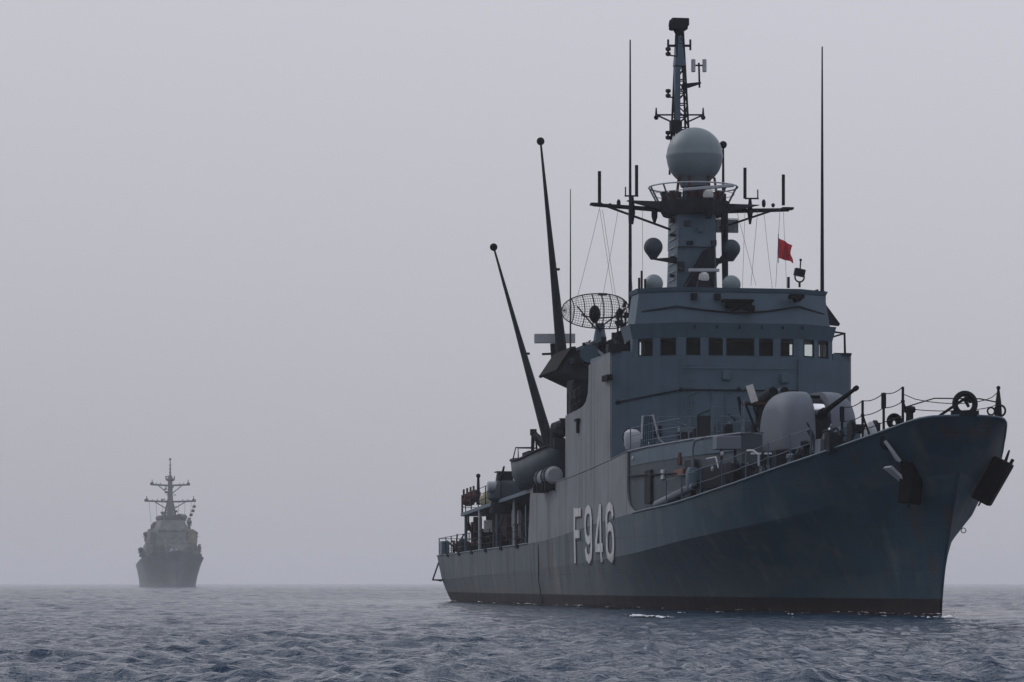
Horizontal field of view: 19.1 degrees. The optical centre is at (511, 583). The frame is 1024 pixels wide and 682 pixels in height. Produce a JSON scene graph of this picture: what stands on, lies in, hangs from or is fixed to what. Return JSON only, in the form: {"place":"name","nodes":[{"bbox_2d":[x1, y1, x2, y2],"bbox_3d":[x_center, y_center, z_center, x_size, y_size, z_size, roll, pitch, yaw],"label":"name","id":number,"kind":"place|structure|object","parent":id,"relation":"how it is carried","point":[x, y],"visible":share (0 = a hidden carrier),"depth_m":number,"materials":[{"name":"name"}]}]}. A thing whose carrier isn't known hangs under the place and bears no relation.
{"place":"outdoors","nodes":[
{"label":"outdoors","id":0,"kind":"place"},
{"bbox_2d":[0,584,1023,681],"bbox_3d":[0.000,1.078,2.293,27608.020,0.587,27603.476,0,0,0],"label":"sea","id":1,"kind":"structure","parent":0,"point":[254,633],"depth_m":54.00,"materials":[{"name":"grey liquid"}]},
{"bbox_2d":[136,458,203,586],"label":"destroyer","id":2,"kind":"object","parent":1,"relation":"on","point":[170,554],"visible":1,"depth_m":970.49,"materials":[{"name":"metal"}]},
{"bbox_2d":[464,601,962,617],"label":"sea foam","id":3,"kind":"object","parent":1,"relation":"on","point":[753,609],"visible":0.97,"depth_m":93.92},
{"bbox_2d":[432,18,1013,615],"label":"warship","id":4,"kind":"object","parent":1,"relation":"on","point":[724,450],"visible":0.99,"depth_m":125.87,"materials":[{"name":"paint"}]},
{"bbox_2d":[509,444,564,489],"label":"lifeboat","id":5,"kind":"object","parent":4,"relation":"on","point":[526,466],"visible":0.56,"depth_m":144.72,"materials":[{"name":"paint"}]},
{"bbox_2d":[532,469,548,492],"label":"life raft","id":6,"kind":"object","parent":4,"relation":"attached to","point":[536,479],"visible":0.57,"depth_m":141.21,"materials":[{"name":"grey paint"}]},
{"bbox_2d":[540,465,563,490],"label":"life raft","id":7,"kind":"object","parent":4,"relation":"attached to","point":[550,475],"visible":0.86,"depth_m":139.59,"materials":[{"name":"grey paint"}]},
{"bbox_2d":[644,470,652,503],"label":"wall door","id":8,"kind":"structure","parent":4,"relation":"in","point":[648,480],"depth_m":120.15,"materials":[{"name":"grey metal"}]},
{"bbox_2d":[778,234,792,262],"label":"signal flag","id":9,"kind":"object","parent":4,"relation":"attached to","point":[784,249],"visible":1,"depth_m":132.86,"materials":[{"name":"fabric"}]},
{"bbox_2d":[0,0,1023,583],"label":"sky","id":10,"kind":"structure","parent":0,"point":[245,244],"materials":[{"name":"grey"}]}
]}

